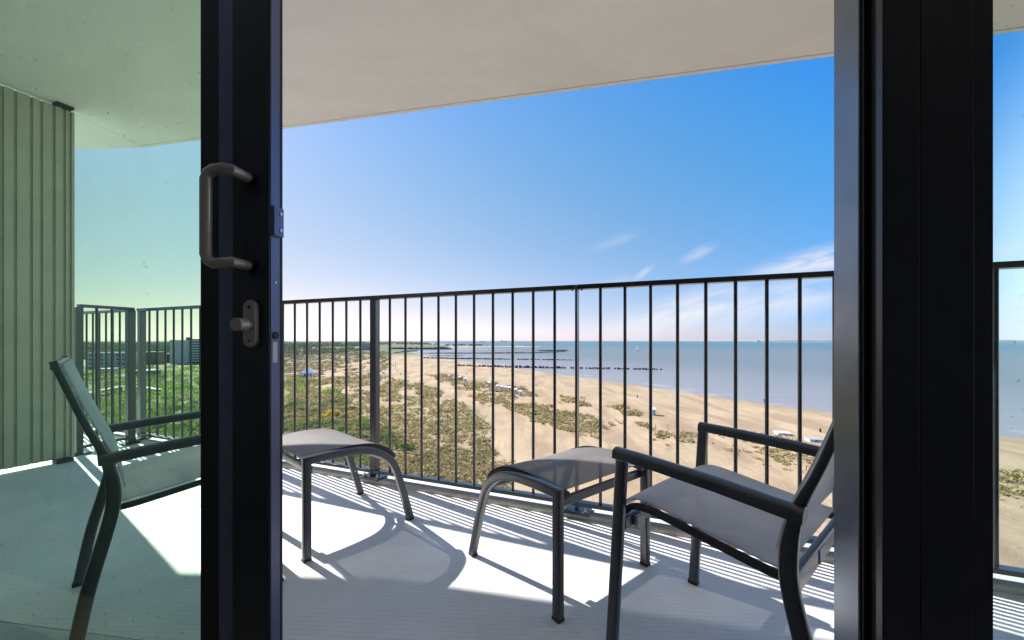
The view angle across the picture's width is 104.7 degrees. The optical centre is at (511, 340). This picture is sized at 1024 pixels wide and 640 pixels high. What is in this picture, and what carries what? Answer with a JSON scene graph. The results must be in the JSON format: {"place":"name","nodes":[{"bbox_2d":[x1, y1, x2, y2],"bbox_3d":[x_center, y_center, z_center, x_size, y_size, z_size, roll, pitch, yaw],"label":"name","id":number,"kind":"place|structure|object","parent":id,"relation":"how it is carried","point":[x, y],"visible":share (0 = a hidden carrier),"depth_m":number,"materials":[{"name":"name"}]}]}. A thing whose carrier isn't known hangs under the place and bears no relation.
{"place":"outdoors","nodes":[
{"label":"outdoors","id":0,"kind":"place"},
{"bbox_2d":[450,346,539,346],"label":"sand spit","id":1,"kind":"structure","parent":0,"point":[494,346],"depth_m":1588.60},
{"bbox_2d":[444,344,526,345],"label":"spit scrub","id":2,"kind":"object","parent":1,"relation":"on","point":[475,345],"visible":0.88,"depth_m":1888.05,"materials":[{"name":"green plant"}]},
{"bbox_2d":[0,433,1023,639],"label":"balcony floor","id":3,"kind":"structure","parent":0,"point":[378,566],"depth_m":1.59,"materials":[{"name":"grey concrete"}]},
{"bbox_2d":[0,85,74,469],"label":"partition wall","id":4,"kind":"structure","parent":3,"relation":"on","point":[37,246],"depth_m":2.95,"materials":[{"name":"green plastic"}]},
{"bbox_2d":[0,621,138,639],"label":"door threshold","id":5,"kind":"object","parent":3,"relation":"on","point":[69,630],"depth_m":1.29,"materials":[{"name":"paint"}]},
{"bbox_2d":[70,304,140,456],"bbox_3d":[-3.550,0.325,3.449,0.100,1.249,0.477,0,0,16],"label":"balcony railing","id":6,"kind":"object","parent":3,"relation":"on","point":[129,438],"visible":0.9,"depth_m":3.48,"materials":[{"name":"metal"}]},
{"bbox_2d":[48,355,283,639],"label":"patio chair","id":7,"kind":"object","parent":3,"relation":"on","point":[119,482],"visible":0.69,"depth_m":1.30,"materials":[{"name":"fabric"}]},
{"bbox_2d":[283,428,413,562],"bbox_3d":[-0.911,0.724,2.070,0.553,0.453,0.559,0,0,41],"label":"footstool","id":8,"kind":"object","parent":3,"relation":"on","point":[309,448],"visible":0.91,"depth_m":1.90,"materials":[{"name":"fabric"}]},
{"bbox_2d":[84,428,1023,595],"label":"balcony kerb","id":9,"kind":"structure","parent":3,"relation":"on","point":[1008,584],"depth_m":2.27,"materials":[{"name":"grey concrete"}]},
{"bbox_2d":[136,260,1023,577],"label":"balcony railing","id":10,"kind":"object","parent":9,"relation":"on","point":[576,508],"visible":0.56,"depth_m":2.28,"materials":[{"name":"metal"}]},
{"bbox_2d":[468,446,649,623],"bbox_3d":[0.195,0.724,1.709,0.553,0.453,0.559,0,0,-39],"label":"footstool","id":11,"kind":"object","parent":3,"relation":"on","point":[556,476],"visible":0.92,"depth_m":1.53,"materials":[{"name":"paint"}]},
{"bbox_2d":[606,418,833,639],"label":"patio chair","id":12,"kind":"object","parent":3,"relation":"on","point":[772,525],"visible":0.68,"depth_m":1.06,"materials":[{"name":"fabric"}]},
{"bbox_2d":[75,31,1023,340],"label":"sky","id":13,"kind":"structure","parent":0,"point":[724,173],"materials":[{"name":"blue"}]},
{"bbox_2d":[84,341,1023,567],"bbox_3d":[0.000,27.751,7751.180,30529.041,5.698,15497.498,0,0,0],"label":"beach","id":14,"kind":"structure","parent":0,"point":[751,416],"depth_m":125.98,"materials":[{"name":"beige sand"}]},
{"bbox_2d":[94,368,121,373],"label":"terraced flats","id":15,"kind":"structure","parent":14,"relation":"on","point":[108,369],"depth_m":297.75,"materials":[{"name":"concrete"}]},
{"bbox_2d":[88,352,136,368],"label":"terraced flats","id":16,"kind":"structure","parent":14,"relation":"on","point":[116,359],"depth_m":351.23,"materials":[{"name":"concrete"}]},
{"bbox_2d":[89,386,163,394],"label":"boardwalk","id":17,"kind":"structure","parent":14,"relation":"on","point":[153,388],"depth_m":188.20,"materials":[{"name":"grey wood"}]},
{"bbox_2d":[136,369,161,373],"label":"terraced flats","id":18,"kind":"structure","parent":14,"relation":"on","point":[153,371],"depth_m":281.51,"materials":[{"name":"brick"}]},
{"bbox_2d":[146,351,163,363],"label":"terraced flats","id":19,"kind":"structure","parent":14,"relation":"on","point":[153,357],"depth_m":423.80,"materials":[{"name":"brown brick"}]},
{"bbox_2d":[146,423,170,428],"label":"green shrub","id":20,"kind":"object","parent":14,"relation":"on","point":[160,426],"visible":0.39,"depth_m":112.76,"materials":[{"name":"green plant"}]},
{"bbox_2d":[167,353,169,362],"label":"terraced flats","id":21,"kind":"structure","parent":14,"relation":"on","point":[168,357],"depth_m":453.78,"materials":[{"name":"tile"}]},
{"bbox_2d":[159,403,180,410],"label":"green shrub","id":22,"kind":"object","parent":14,"relation":"on","point":[176,404],"visible":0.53,"depth_m":144.96,"materials":[{"name":"green plant"}]},
{"bbox_2d":[171,421,195,427],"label":"green shrub","id":23,"kind":"object","parent":14,"relation":"on","point":[186,423],"visible":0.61,"depth_m":113.86,"materials":[{"name":"green plant"}]},
{"bbox_2d":[170,337,198,363],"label":"apartment block","id":24,"kind":"structure","parent":14,"relation":"on","point":[195,351],"depth_m":432.02,"materials":[{"name":"concrete"}]},
{"bbox_2d":[84,364,403,465],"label":"dune scrub","id":25,"kind":"object","parent":14,"relation":"on","point":[365,457],"visible":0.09,"depth_m":148.34,"materials":[{"name":"green plant"}]},
{"bbox_2d":[84,341,436,359],"bbox_3d":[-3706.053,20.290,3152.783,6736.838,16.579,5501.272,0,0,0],"label":"woodland","id":26,"kind":"object","parent":14,"relation":"on","point":[302,345],"visible":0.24,"depth_m":1209.60,"materials":[{"name":"green plant"}]},
{"bbox_2d":[286,400,299,405],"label":"green shrub","id":27,"kind":"object","parent":14,"relation":"on","point":[291,403],"visible":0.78,"depth_m":152.21,"materials":[{"name":"green plant"}]},
{"bbox_2d":[287,420,311,427],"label":"green shrub","id":28,"kind":"object","parent":14,"relation":"on","point":[299,423],"visible":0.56,"depth_m":113.92,"materials":[{"name":"green plant"}]},
{"bbox_2d":[298,367,315,376],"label":"beach house","id":29,"kind":"structure","parent":14,"relation":"on","point":[311,372],"depth_m":279.98,"materials":[{"name":"white paint"}]},
{"bbox_2d":[308,416,339,424],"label":"green shrub","id":30,"kind":"object","parent":14,"relation":"on","point":[323,418],"visible":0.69,"depth_m":118.06,"materials":[{"name":"green plant"}]},
{"bbox_2d":[321,387,341,393],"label":"lime shrub","id":31,"kind":"object","parent":14,"relation":"on","point":[329,390],"visible":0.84,"depth_m":185.20,"materials":[{"name":"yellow plant"}]},
{"bbox_2d":[326,409,339,415],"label":"gorse bush","id":32,"kind":"object","parent":14,"relation":"on","point":[329,413],"visible":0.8,"depth_m":132.83,"materials":[{"name":"yellow plant"}]},
{"bbox_2d":[284,347,391,379],"bbox_3d":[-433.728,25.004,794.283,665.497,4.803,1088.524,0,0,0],"label":"heath scrub","id":33,"kind":"object","parent":14,"relation":"on","point":[323,357],"visible":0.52,"depth_m":496.29,"materials":[{"name":"green plant"}]},
{"bbox_2d":[329,424,351,429],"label":"green shrub","id":34,"kind":"object","parent":14,"relation":"on","point":[343,427],"visible":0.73,"depth_m":109.67,"materials":[{"name":"green plant"}]},
{"bbox_2d":[352,419,369,425],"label":"green shrub","id":35,"kind":"object","parent":14,"relation":"on","point":[367,423],"visible":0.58,"depth_m":113.77,"materials":[{"name":"green plant"}]},
{"bbox_2d":[362,343,369,349],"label":"hotel building","id":36,"kind":"structure","parent":14,"relation":"on","point":[365,346],"depth_m":1063.89,"materials":[{"name":"concrete"}]},
{"bbox_2d":[391,350,416,353],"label":"stone jetty","id":37,"kind":"object","parent":14,"relation":"on","point":[403,351],"visible":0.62,"depth_m":896.03,"materials":[{"name":"grey stone"}]},
{"bbox_2d":[395,441,416,448],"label":"green shrub","id":38,"kind":"object","parent":14,"relation":"on","point":[409,445],"visible":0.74,"depth_m":92.07,"materials":[{"name":"green plant"}]},
{"bbox_2d":[387,347,450,349],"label":"seawall","id":39,"kind":"object","parent":14,"relation":"on","point":[435,348],"visible":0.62,"depth_m":1146.24,"materials":[{"name":"grey stone"}]},
{"bbox_2d":[285,355,1023,499],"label":"marram grass","id":40,"kind":"structure","parent":14,"relation":"on","point":[447,463],"depth_m":119.82,"materials":[{"name":"green plant"}]},
{"bbox_2d":[774,431,791,435],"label":"beach cabin","id":41,"kind":"object","parent":14,"relation":"on","point":[786,433],"visible":0.98,"depth_m":108.08,"materials":[{"name":"white paint"}]},
{"bbox_2d":[805,437,823,441],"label":"beach cabin","id":42,"kind":"object","parent":14,"relation":"on","point":[814,439],"visible":0.81,"depth_m":99.86,"materials":[{"name":"white paint"}]},
{"bbox_2d":[409,341,1023,438],"bbox_3d":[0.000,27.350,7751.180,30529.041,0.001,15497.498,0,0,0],"label":"sea","id":43,"kind":"structure","parent":0,"point":[816,375],"depth_m":427.78,"materials":[{"name":"liquid"}]},
{"bbox_2d":[423,351,564,353],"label":"stone jetty","id":44,"kind":"object","parent":43,"relation":"in","point":[487,352],"visible":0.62,"depth_m":813.91,"materials":[{"name":"grey stone"}]},
{"bbox_2d":[423,357,564,359],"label":"pile groyne","id":45,"kind":"object","parent":43,"relation":"in","point":[488,358],"visible":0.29,"depth_m":569.05,"materials":[{"name":"brown wood"}]},
{"bbox_2d":[537,349,567,350],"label":"stone jetty","id":46,"kind":"object","parent":43,"relation":"in","point":[552,350],"visible":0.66,"depth_m":996.85,"materials":[{"name":"grey stone"}]},
{"bbox_2d":[458,364,661,369],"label":"pile groyne","id":47,"kind":"object","parent":43,"relation":"in","point":[520,366],"visible":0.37,"depth_m":386.06,"materials":[{"name":"brown wood"}]},
{"bbox_2d":[778,340,1023,340],"bbox_3d":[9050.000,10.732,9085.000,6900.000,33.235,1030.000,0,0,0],"label":"coast","id":48,"kind":"structure","parent":43,"relation":"on","point":[831,340],"depth_m":9135.88},
{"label":"facade wall","id":49,"kind":"object","parent":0,"visible":0},
{"bbox_2d":[199,0,283,639],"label":"sliding door","id":50,"kind":"structure","parent":49,"relation":"attached to","point":[241,223],"depth_m":0.77,"materials":[{"name":"black metal"}]},
{"bbox_2d":[0,0,1023,148],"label":"balcony ceiling","id":51,"kind":"structure","parent":49,"relation":"attached to","point":[120,73],"depth_m":2.49,"materials":[{"name":"white paint"}]},
{"bbox_2d":[834,0,992,639],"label":"fixed window","id":52,"kind":"structure","parent":49,"relation":"attached to","point":[913,319],"depth_m":0.60,"materials":[{"name":"black metal"}]}
]}

